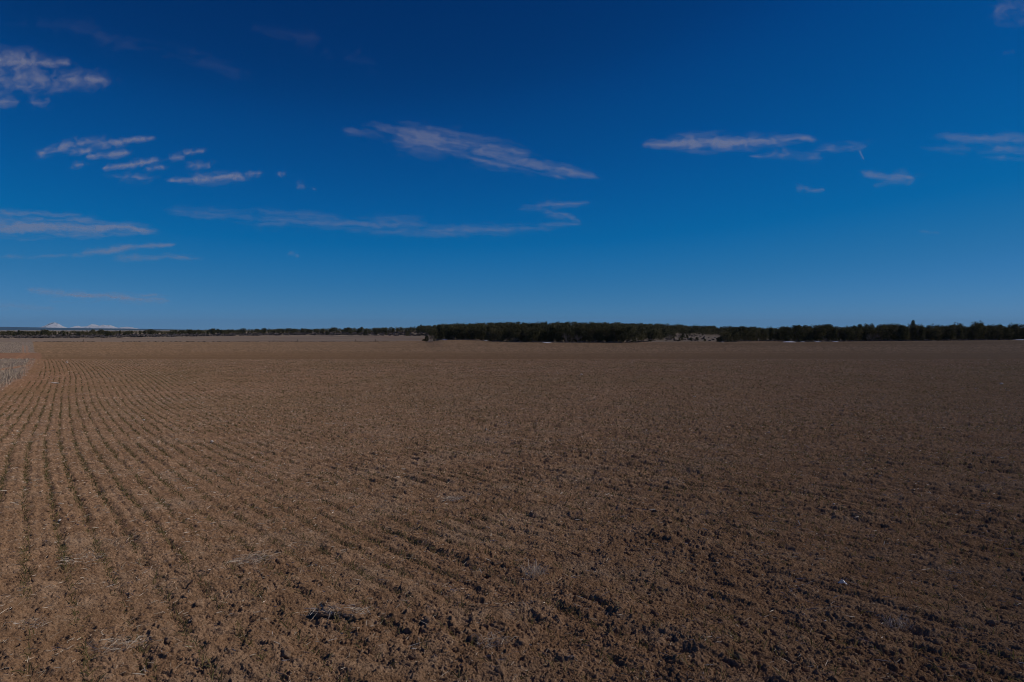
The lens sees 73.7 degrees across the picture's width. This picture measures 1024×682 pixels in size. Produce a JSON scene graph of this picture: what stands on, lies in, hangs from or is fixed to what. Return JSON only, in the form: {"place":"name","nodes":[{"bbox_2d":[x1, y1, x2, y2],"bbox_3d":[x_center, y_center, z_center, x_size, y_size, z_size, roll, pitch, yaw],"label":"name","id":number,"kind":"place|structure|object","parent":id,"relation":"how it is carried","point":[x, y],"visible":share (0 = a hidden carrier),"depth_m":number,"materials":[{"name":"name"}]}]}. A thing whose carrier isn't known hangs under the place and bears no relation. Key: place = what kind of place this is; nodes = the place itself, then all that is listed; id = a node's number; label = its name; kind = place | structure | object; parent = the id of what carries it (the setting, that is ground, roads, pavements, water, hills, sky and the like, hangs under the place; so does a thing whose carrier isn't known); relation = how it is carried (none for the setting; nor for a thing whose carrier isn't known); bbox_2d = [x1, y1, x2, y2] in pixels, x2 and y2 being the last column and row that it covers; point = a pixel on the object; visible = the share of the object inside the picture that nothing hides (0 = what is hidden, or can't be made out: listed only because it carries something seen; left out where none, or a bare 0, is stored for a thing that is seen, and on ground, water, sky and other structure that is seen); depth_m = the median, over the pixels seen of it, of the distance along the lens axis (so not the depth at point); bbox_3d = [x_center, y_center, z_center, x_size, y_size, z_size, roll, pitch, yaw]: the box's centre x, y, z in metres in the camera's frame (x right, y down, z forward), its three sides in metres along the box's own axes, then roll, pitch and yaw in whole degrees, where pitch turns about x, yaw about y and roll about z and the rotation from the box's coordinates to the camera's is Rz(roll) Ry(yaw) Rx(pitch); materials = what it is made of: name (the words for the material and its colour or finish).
{"place":"outdoors","nodes":[
{"label":"outdoors","id":0,"kind":"place"},
{"bbox_2d":[0,342,36,390],"bbox_3d":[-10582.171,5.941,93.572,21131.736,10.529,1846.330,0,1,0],"label":"stubble plot","id":1,"kind":"object","parent":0,"point":[25,349],"visible":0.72,"depth_m":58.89,"materials":[{"name":"plant"}]},
{"bbox_2d":[0,353,41,358],"bbox_3d":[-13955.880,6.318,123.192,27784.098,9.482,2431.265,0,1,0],"label":"dirt strip","id":2,"kind":"object","parent":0,"point":[22,355],"visible":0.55,"depth_m":114.00,"materials":[{"name":"soil"}]},
{"bbox_2d":[42,322,66,327],"bbox_3d":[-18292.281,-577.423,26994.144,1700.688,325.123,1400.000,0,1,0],"label":"snowy mountain","id":3,"kind":"structure","parent":0,"point":[53,325],"depth_m":26753.71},
{"bbox_2d":[0,327,184,329],"bbox_3d":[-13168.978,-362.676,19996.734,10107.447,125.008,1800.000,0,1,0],"label":"mesa","id":4,"kind":"structure","parent":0,"point":[21,328],"depth_m":19482.68,"materials":[{"name":"stone"}]},
{"bbox_2d":[71,324,137,328],"bbox_3d":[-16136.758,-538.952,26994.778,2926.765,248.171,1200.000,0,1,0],"label":"snowy mountain range","id":5,"kind":"structure","parent":0,"point":[97,326],"depth_m":26755.60,"materials":[{"name":"snow"}]},
{"bbox_2d":[0,335,431,341],"bbox_3d":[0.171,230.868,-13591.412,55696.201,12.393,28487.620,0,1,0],"label":"fallow field","id":6,"kind":"structure","parent":0,"point":[315,338],"depth_m":398.88,"materials":[{"name":"soil"}]},
{"bbox_2d":[0,330,1011,342],"bbox_3d":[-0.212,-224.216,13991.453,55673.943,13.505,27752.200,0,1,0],"label":"woodland ground","id":7,"kind":"structure","parent":0,"point":[710,336],"depth_m":443.08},
{"bbox_2d":[4,326,419,333],"bbox_3d":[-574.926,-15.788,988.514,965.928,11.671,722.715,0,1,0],"label":"distant woodland","id":8,"kind":"object","parent":7,"relation":"on","point":[327,329],"visible":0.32,"depth_m":778.29,"materials":[{"name":"green plant"}]},
{"bbox_2d":[0,330,728,340],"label":"sagebrush","id":9,"kind":"object","parent":7,"relation":"on","point":[168,335],"visible":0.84,"depth_m":512.00,"materials":[{"name":"green plant"}]},
{"bbox_2d":[429,329,438,340],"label":"juniper tree","id":10,"kind":"object","parent":7,"relation":"on","point":[435,335],"visible":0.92,"depth_m":259.64,"materials":[{"name":"green plant"}]},
{"bbox_2d":[436,327,445,339],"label":"juniper tree","id":11,"kind":"object","parent":7,"relation":"on","point":[440,330],"visible":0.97,"depth_m":256.39,"materials":[{"name":"green plant"}]},
{"bbox_2d":[443,329,452,338],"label":"juniper tree","id":12,"kind":"object","parent":7,"relation":"on","point":[447,335],"visible":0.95,"depth_m":251.35,"materials":[{"name":"green plant"}]},
{"bbox_2d":[449,326,463,338],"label":"juniper tree","id":13,"kind":"object","parent":7,"relation":"on","point":[455,332],"visible":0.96,"depth_m":250.01,"materials":[{"name":"green plant"}]},
{"bbox_2d":[458,325,470,339],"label":"juniper tree","id":14,"kind":"object","parent":7,"relation":"on","point":[464,332],"visible":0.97,"depth_m":248.67,"materials":[{"name":"green plant"}]},
{"bbox_2d":[467,326,477,338],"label":"juniper tree","id":15,"kind":"object","parent":7,"relation":"on","point":[471,334],"visible":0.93,"depth_m":247.45,"materials":[{"name":"green plant"}]},
{"bbox_2d":[476,327,485,339],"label":"juniper tree","id":16,"kind":"object","parent":7,"relation":"on","point":[481,333],"visible":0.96,"depth_m":238.25,"materials":[{"name":"green plant"}]},
{"bbox_2d":[482,326,499,340],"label":"juniper tree","id":17,"kind":"object","parent":7,"relation":"on","point":[491,333],"visible":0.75,"depth_m":225.93,"materials":[{"name":"green plant"}]},
{"bbox_2d":[499,328,515,341],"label":"juniper tree","id":18,"kind":"object","parent":7,"relation":"on","point":[505,331],"visible":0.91,"depth_m":212.14,"materials":[{"name":"green plant"}]},
{"bbox_2d":[508,327,520,341],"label":"juniper tree","id":19,"kind":"object","parent":7,"relation":"on","point":[513,338],"visible":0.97,"depth_m":210.48,"materials":[{"name":"green plant"}]},
{"bbox_2d":[510,322,529,339],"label":"juniper tree","id":20,"kind":"object","parent":7,"relation":"on","point":[524,326],"visible":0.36,"depth_m":220.14,"materials":[{"name":"green plant"}]},
{"bbox_2d":[520,328,533,341],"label":"juniper tree","id":21,"kind":"object","parent":7,"relation":"on","point":[527,333],"visible":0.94,"depth_m":207.24,"materials":[{"name":"green plant"}]},
{"bbox_2d":[522,326,543,341],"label":"juniper tree","id":22,"kind":"object","parent":7,"relation":"on","point":[536,335],"visible":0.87,"depth_m":208.09,"materials":[{"name":"green plant"}]},
{"bbox_2d":[542,328,553,340],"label":"juniper tree","id":23,"kind":"object","parent":7,"relation":"on","point":[545,334],"visible":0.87,"depth_m":210.39,"materials":[{"name":"green plant"}]},
{"bbox_2d":[546,325,558,341],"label":"juniper tree","id":24,"kind":"object","parent":7,"relation":"on","point":[551,334],"visible":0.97,"depth_m":208.52,"materials":[{"name":"green plant"}]},
{"bbox_2d":[552,327,566,341],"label":"juniper tree","id":25,"kind":"object","parent":7,"relation":"on","point":[557,334],"visible":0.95,"depth_m":207.40,"materials":[{"name":"green plant"}]},
{"bbox_2d":[564,329,574,341],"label":"juniper tree","id":26,"kind":"object","parent":7,"relation":"on","point":[570,334],"visible":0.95,"depth_m":207.04,"materials":[{"name":"green plant"}]},
{"bbox_2d":[569,326,581,341],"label":"juniper tree","id":27,"kind":"object","parent":7,"relation":"on","point":[575,329],"visible":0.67,"depth_m":209.43,"materials":[{"name":"green plant"}]},
{"bbox_2d":[575,324,592,340],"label":"juniper tree","id":28,"kind":"object","parent":7,"relation":"on","point":[584,330],"visible":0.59,"depth_m":209.05,"materials":[{"name":"green plant"}]},
{"bbox_2d":[583,328,597,341],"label":"juniper tree","id":29,"kind":"object","parent":7,"relation":"on","point":[589,333],"visible":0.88,"depth_m":206.24,"materials":[{"name":"green plant"}]},
{"bbox_2d":[591,327,606,341],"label":"juniper tree","id":30,"kind":"object","parent":7,"relation":"on","point":[601,331],"visible":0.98,"depth_m":205.23,"materials":[{"name":"green plant"}]},
{"bbox_2d":[603,326,617,341],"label":"juniper tree","id":31,"kind":"object","parent":7,"relation":"on","point":[608,338],"visible":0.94,"depth_m":205.77,"materials":[{"name":"green plant"}]},
{"bbox_2d":[610,325,622,341],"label":"juniper tree","id":32,"kind":"object","parent":7,"relation":"on","point":[618,330],"visible":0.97,"depth_m":205.89,"materials":[{"name":"green plant"}]},
{"bbox_2d":[616,325,638,342],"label":"juniper tree","id":33,"kind":"object","parent":7,"relation":"on","point":[626,329],"visible":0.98,"depth_m":203.94,"materials":[{"name":"green plant"}]},
{"bbox_2d":[646,329,657,339],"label":"juniper tree","id":34,"kind":"object","parent":7,"relation":"on","point":[653,333],"visible":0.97,"depth_m":279.63,"materials":[{"name":"green plant"}]},
{"bbox_2d":[416,321,1005,340],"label":"juniper woodland","id":35,"kind":"object","parent":7,"relation":"on","point":[642,329],"visible":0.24,"depth_m":416.86,"materials":[{"name":"green plant"}]},
{"bbox_2d":[719,330,735,341],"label":"juniper bush","id":36,"kind":"object","parent":7,"relation":"on","point":[724,333],"visible":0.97,"depth_m":208.41,"materials":[{"name":"green plant"}]},
{"bbox_2d":[719,326,736,340],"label":"juniper tree","id":37,"kind":"object","parent":7,"relation":"on","point":[729,329],"visible":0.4,"depth_m":229.50,"materials":[{"name":"green plant"}]},
{"bbox_2d":[730,331,739,341],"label":"juniper tree","id":38,"kind":"object","parent":7,"relation":"on","point":[737,336],"visible":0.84,"depth_m":210.91,"materials":[{"name":"green plant"}]},
{"bbox_2d":[736,327,743,340],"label":"juniper tree","id":39,"kind":"object","parent":7,"relation":"on","point":[739,329],"visible":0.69,"depth_m":228.28,"materials":[{"name":"green plant"}]},
{"bbox_2d":[741,329,751,339],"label":"juniper tree","id":40,"kind":"object","parent":7,"relation":"on","point":[746,334],"visible":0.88,"depth_m":237.97,"materials":[{"name":"green plant"}]},
{"bbox_2d":[751,328,764,340],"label":"juniper tree","id":41,"kind":"object","parent":7,"relation":"on","point":[758,334],"visible":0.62,"depth_m":246.55,"materials":[{"name":"green plant"}]},
{"bbox_2d":[768,328,776,339],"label":"juniper tree","id":42,"kind":"object","parent":7,"relation":"on","point":[771,331],"visible":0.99,"depth_m":252.05,"materials":[{"name":"green plant"}]},
{"bbox_2d":[779,326,796,341],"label":"juniper tree","id":43,"kind":"object","parent":7,"relation":"on","point":[787,336],"visible":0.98,"depth_m":205.62,"materials":[{"name":"green plant"}]},
{"bbox_2d":[792,325,803,340],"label":"juniper tree","id":44,"kind":"object","parent":7,"relation":"on","point":[798,328],"visible":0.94,"depth_m":207.20,"materials":[{"name":"green plant"}]},
{"bbox_2d":[796,325,811,340],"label":"juniper tree","id":45,"kind":"object","parent":7,"relation":"on","point":[805,332],"visible":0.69,"depth_m":209.49,"materials":[{"name":"green plant"}]},
{"bbox_2d":[806,330,813,340],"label":"juniper tree","id":46,"kind":"object","parent":7,"relation":"on","point":[810,336],"visible":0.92,"depth_m":209.44,"materials":[{"name":"green plant"}]},
{"bbox_2d":[814,325,825,340],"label":"juniper tree","id":47,"kind":"object","parent":7,"relation":"on","point":[818,329],"visible":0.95,"depth_m":208.61,"materials":[{"name":"green plant"}]},
{"bbox_2d":[821,324,832,340],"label":"juniper tree","id":48,"kind":"object","parent":7,"relation":"on","point":[828,328],"visible":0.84,"depth_m":210.36,"materials":[{"name":"green plant"}]},
{"bbox_2d":[830,328,839,340],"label":"juniper tree","id":49,"kind":"object","parent":7,"relation":"on","point":[834,336],"visible":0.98,"depth_m":209.03,"materials":[{"name":"green plant"}]},
{"bbox_2d":[837,327,849,339],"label":"juniper tree","id":50,"kind":"object","parent":7,"relation":"on","point":[839,331],"visible":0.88,"depth_m":211.75,"materials":[{"name":"green plant"}]},
{"bbox_2d":[840,327,856,340],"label":"juniper tree","id":51,"kind":"object","parent":7,"relation":"on","point":[851,331],"visible":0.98,"depth_m":210.05,"materials":[{"name":"green plant"}]},
{"bbox_2d":[850,327,863,340],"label":"juniper tree","id":52,"kind":"object","parent":7,"relation":"on","point":[859,330],"visible":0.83,"depth_m":211.02,"materials":[{"name":"green plant"}]},
{"bbox_2d":[858,326,873,340],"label":"juniper tree","id":53,"kind":"object","parent":7,"relation":"on","point":[865,331],"visible":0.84,"depth_m":212.14,"materials":[{"name":"green plant"}]},
{"bbox_2d":[865,327,878,339],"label":"juniper tree","id":54,"kind":"object","parent":7,"relation":"on","point":[874,332],"visible":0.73,"depth_m":212.33,"materials":[{"name":"green plant"}]},
{"bbox_2d":[873,324,892,339],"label":"juniper tree","id":55,"kind":"object","parent":7,"relation":"on","point":[882,328],"visible":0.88,"depth_m":213.84,"materials":[{"name":"green plant"}]},
{"bbox_2d":[881,324,898,339],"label":"juniper tree","id":56,"kind":"object","parent":7,"relation":"on","point":[891,327],"visible":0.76,"depth_m":214.34,"materials":[{"name":"green plant"}]},
{"bbox_2d":[893,325,907,340],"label":"juniper tree","id":57,"kind":"object","parent":7,"relation":"on","point":[902,331],"visible":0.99,"depth_m":212.03,"materials":[{"name":"green plant"}]},
{"bbox_2d":[907,323,921,339],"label":"juniper tree","id":58,"kind":"object","parent":7,"relation":"on","point":[910,326],"visible":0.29,"depth_m":226.17,"materials":[{"name":"green plant"}]},
{"bbox_2d":[909,326,922,339],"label":"juniper tree","id":59,"kind":"object","parent":7,"relation":"on","point":[913,330],"visible":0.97,"depth_m":214.49,"materials":[{"name":"green plant"}]},
{"bbox_2d":[917,326,925,340],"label":"juniper tree","id":60,"kind":"object","parent":7,"relation":"on","point":[921,334],"visible":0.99,"depth_m":214.28,"materials":[{"name":"green plant"}]},
{"bbox_2d":[925,327,933,339],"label":"juniper tree","id":61,"kind":"object","parent":7,"relation":"on","point":[929,333],"visible":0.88,"depth_m":217.01,"materials":[{"name":"green plant"}]},
{"bbox_2d":[931,328,944,340],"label":"juniper tree","id":62,"kind":"object","parent":7,"relation":"on","point":[937,334],"visible":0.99,"depth_m":214.51,"materials":[{"name":"green plant"}]},
{"bbox_2d":[939,326,951,339],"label":"juniper tree","id":63,"kind":"object","parent":7,"relation":"on","point":[946,334],"visible":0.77,"depth_m":216.61,"materials":[{"name":"green plant"}]},
{"bbox_2d":[944,325,956,340],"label":"juniper tree","id":64,"kind":"object","parent":7,"relation":"on","point":[953,335],"visible":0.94,"depth_m":216.54,"materials":[{"name":"green plant"}]},
{"bbox_2d":[945,322,963,339],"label":"juniper tree","id":65,"kind":"object","parent":7,"relation":"on","point":[959,325],"visible":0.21,"depth_m":226.00,"materials":[{"name":"green plant"}]},
{"bbox_2d":[955,328,964,339],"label":"juniper tree","id":66,"kind":"object","parent":7,"relation":"on","point":[959,330],"visible":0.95,"depth_m":217.91,"materials":[{"name":"green plant"}]},
{"bbox_2d":[956,326,977,339],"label":"juniper tree","id":67,"kind":"object","parent":7,"relation":"on","point":[964,329],"visible":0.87,"depth_m":221.41,"materials":[{"name":"green plant"}]},
{"bbox_2d":[966,324,984,339],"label":"juniper tree","id":68,"kind":"object","parent":7,"relation":"on","point":[975,329],"visible":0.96,"depth_m":219.68,"materials":[{"name":"green plant"}]},
{"bbox_2d":[970,321,987,338],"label":"juniper tree","id":69,"kind":"object","parent":7,"relation":"on","point":[975,323],"visible":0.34,"depth_m":225.29,"materials":[{"name":"green plant"}]},
{"bbox_2d":[978,327,990,338],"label":"juniper tree","id":70,"kind":"object","parent":7,"relation":"on","point":[985,331],"visible":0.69,"depth_m":222.04,"materials":[{"name":"green plant"}]},
{"bbox_2d":[986,325,996,338],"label":"juniper tree","id":71,"kind":"object","parent":7,"relation":"on","point":[991,327],"visible":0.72,"depth_m":223.69,"materials":[{"name":"green plant"}]},
{"bbox_2d":[992,328,1005,339],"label":"juniper tree","id":72,"kind":"object","parent":7,"relation":"on","point":[997,335],"visible":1,"depth_m":221.88,"materials":[{"name":"green plant"}]},
{"bbox_2d":[1003,326,1015,339],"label":"juniper tree","id":73,"kind":"object","parent":7,"relation":"on","point":[1008,330],"visible":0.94,"depth_m":223.01,"materials":[{"name":"green plant"}]},
{"bbox_2d":[1011,326,1019,338],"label":"juniper tree","id":74,"kind":"object","parent":7,"relation":"on","point":[1017,335],"visible":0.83,"depth_m":224.97,"materials":[{"name":"green plant"}]},
{"bbox_2d":[0,340,1023,681],"bbox_3d":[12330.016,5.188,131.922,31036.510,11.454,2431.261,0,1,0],"label":"ploughed field","id":75,"kind":"structure","parent":0,"point":[222,642],"depth_m":7.13,"materials":[{"name":"soil"}]},
{"bbox_2d":[5,617,48,631],"bbox_3d":[-2.916,1.714,4.121,0.257,0.046,0.285,-1,1,-37],"label":"straw tuft","id":76,"kind":"object","parent":75,"relation":"on","point":[30,624],"visible":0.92,"depth_m":4.14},
{"bbox_2d":[56,549,107,564],"bbox_3d":[-3.384,1.697,5.345,0.374,0.042,0.329,0,1,28],"label":"straw tuft","id":77,"kind":"object","parent":75,"relation":"on","point":[83,557],"visible":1,"depth_m":5.36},
{"bbox_2d":[86,634,156,658],"bbox_3d":[-2.165,1.665,3.763,0.386,0.050,0.310,-1,1,-30],"label":"straw tuft","id":78,"kind":"object","parent":75,"relation":"on","point":[110,649],"visible":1,"depth_m":3.76,"materials":[{"name":"plant"}]},
{"bbox_2d":[164,636,175,643],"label":"soil clod","id":79,"kind":"object","parent":75,"relation":"on","point":[168,639],"visible":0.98,"depth_m":3.85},
{"bbox_2d":[191,600,204,607],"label":"soil clod","id":80,"kind":"object","parent":75,"relation":"on","point":[198,603],"visible":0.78,"depth_m":4.41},
{"bbox_2d":[227,550,279,566],"bbox_3d":[-2.006,1.704,5.366,0.446,0.051,0.481,0,1,0],"label":"straw tuft","id":81,"kind":"object","parent":75,"relation":"on","point":[252,559],"visible":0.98,"depth_m":5.34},
{"bbox_2d":[281,645,293,657],"bbox_3d":[-1.204,1.669,3.666,0.066,0.051,0.092,1,7,0],"label":"soil clod","id":82,"kind":"object","parent":75,"relation":"on","point":[288,651],"visible":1,"depth_m":3.65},
{"bbox_2d":[305,599,373,621],"bbox_3d":[-1.083,1.664,4.196,0.442,0.101,0.253,0,1,0],"label":"straw covered clod","id":83,"kind":"object","parent":75,"relation":"on","point":[325,609],"visible":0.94,"depth_m":4.17,"materials":[{"name":"soil"}]},
{"bbox_2d":[408,651,421,660],"bbox_3d":[-0.517,1.690,3.643,0.082,0.062,0.066,1,1,36],"label":"soil clod","id":84,"kind":"object","parent":75,"relation":"on","point":[415,655],"visible":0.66,"depth_m":3.63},
{"bbox_2d":[424,616,436,623],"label":"soil clod","id":85,"kind":"object","parent":75,"relation":"on","point":[428,618],"visible":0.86,"depth_m":4.09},
{"bbox_2d":[442,495,464,500],"bbox_3d":[-0.675,1.791,7.813,0.333,0.050,0.304,0,1,0],"label":"straw tuft","id":86,"kind":"object","parent":75,"relation":"on","point":[448,497],"visible":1,"depth_m":7.79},
{"bbox_2d":[452,646,462,652],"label":"soil clod","id":87,"kind":"object","parent":75,"relation":"on","point":[455,649],"visible":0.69,"depth_m":3.71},
{"bbox_2d":[469,632,488,644],"bbox_3d":[-0.178,1.708,3.887,0.136,0.078,0.095,18,1,-20],"label":"soil clod","id":88,"kind":"object","parent":75,"relation":"on","point":[477,637],"visible":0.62,"depth_m":3.87,"materials":[{"name":"soil"}]},
{"bbox_2d":[470,630,515,648],"bbox_3d":[-0.119,1.677,3.808,0.281,0.064,0.234,0,1,15],"label":"straw tuft","id":89,"kind":"object","parent":75,"relation":"on","point":[491,645],"visible":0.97,"depth_m":3.83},
{"bbox_2d":[494,665,505,676],"bbox_3d":[-0.063,1.692,3.497,0.063,0.052,0.091,3,-1,-21],"label":"soil clod","id":90,"kind":"object","parent":75,"relation":"on","point":[500,669],"visible":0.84,"depth_m":3.48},
{"bbox_2d":[0,358,1023,681],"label":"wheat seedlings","id":91,"kind":"object","parent":75,"relation":"on","point":[146,518],"visible":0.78,"depth_m":10.01,"materials":[{"name":"green plant"}]},
{"bbox_2d":[0,359,1023,681],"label":"straw residue","id":92,"kind":"object","parent":75,"relation":"on","point":[510,519],"visible":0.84,"depth_m":7.28},
{"bbox_2d":[513,637,526,649],"bbox_3d":[0.045,1.690,3.796,0.086,0.065,0.102,-16,18,12],"label":"soil clod","id":93,"kind":"object","parent":75,"relation":"on","point":[520,643],"visible":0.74,"depth_m":3.78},
{"bbox_2d":[35,339,1016,342],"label":"field edge weeds","id":94,"kind":"object","parent":75,"relation":"on","point":[600,341],"visible":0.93,"depth_m":216.44,"materials":[{"name":"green plant"}]},
{"bbox_2d":[519,559,548,577],"bbox_3d":[0.159,1.641,4.905,0.257,0.112,0.230,0,1,0],"label":"straw tuft","id":95,"kind":"object","parent":75,"relation":"on","point":[534,568],"visible":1,"depth_m":4.91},
{"bbox_2d":[614,603,625,612],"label":"soil clod","id":96,"kind":"object","parent":75,"relation":"on","point":[622,607],"visible":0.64,"depth_m":4.27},
{"bbox_2d":[732,651,747,659],"bbox_3d":[1.206,1.671,3.613,0.067,0.055,0.082,-1,1,-42],"label":"soil clod","id":97,"kind":"object","parent":75,"relation":"on","point":[738,653],"visible":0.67,"depth_m":3.60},
{"bbox_2d":[803,657,816,664],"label":"soil clod","id":98,"kind":"object","parent":75,"relation":"on","point":[811,661],"visible":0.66,"depth_m":3.52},
{"bbox_2d":[844,655,857,662],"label":"soil clod","id":99,"kind":"object","parent":75,"relation":"on","point":[851,657],"visible":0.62,"depth_m":3.60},
{"bbox_2d":[867,648,880,655],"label":"soil clod","id":100,"kind":"object","parent":75,"relation":"on","point":[870,650],"visible":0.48,"depth_m":3.71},
{"bbox_2d":[879,611,918,630],"bbox_3d":[2.336,1.702,4.123,0.232,0.082,0.233,0,1,0],"label":"straw tuft","id":101,"kind":"object","parent":75,"relation":"on","point":[893,620],"visible":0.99,"depth_m":4.12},
{"bbox_2d":[933,637,946,645],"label":"soil clod","id":102,"kind":"object","parent":75,"relation":"on","point":[937,641],"visible":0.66,"depth_m":3.84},
{"bbox_2d":[955,661,977,671],"bbox_3d":[2.374,1.721,3.584,0.088,0.068,0.122,-8,-9,-43],"label":"soil clod","id":103,"kind":"object","parent":75,"relation":"on","point":[965,664],"visible":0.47,"depth_m":3.56,"materials":[{"name":"soil"}]},
{"bbox_2d":[986,619,999,625],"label":"soil clod","id":104,"kind":"object","parent":75,"relation":"on","point":[993,622],"visible":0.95,"depth_m":4.12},
{"bbox_2d":[0,0,1023,329],"label":"sky","id":105,"kind":"structure","parent":0,"point":[165,164],"materials":[{"name":"blue"}]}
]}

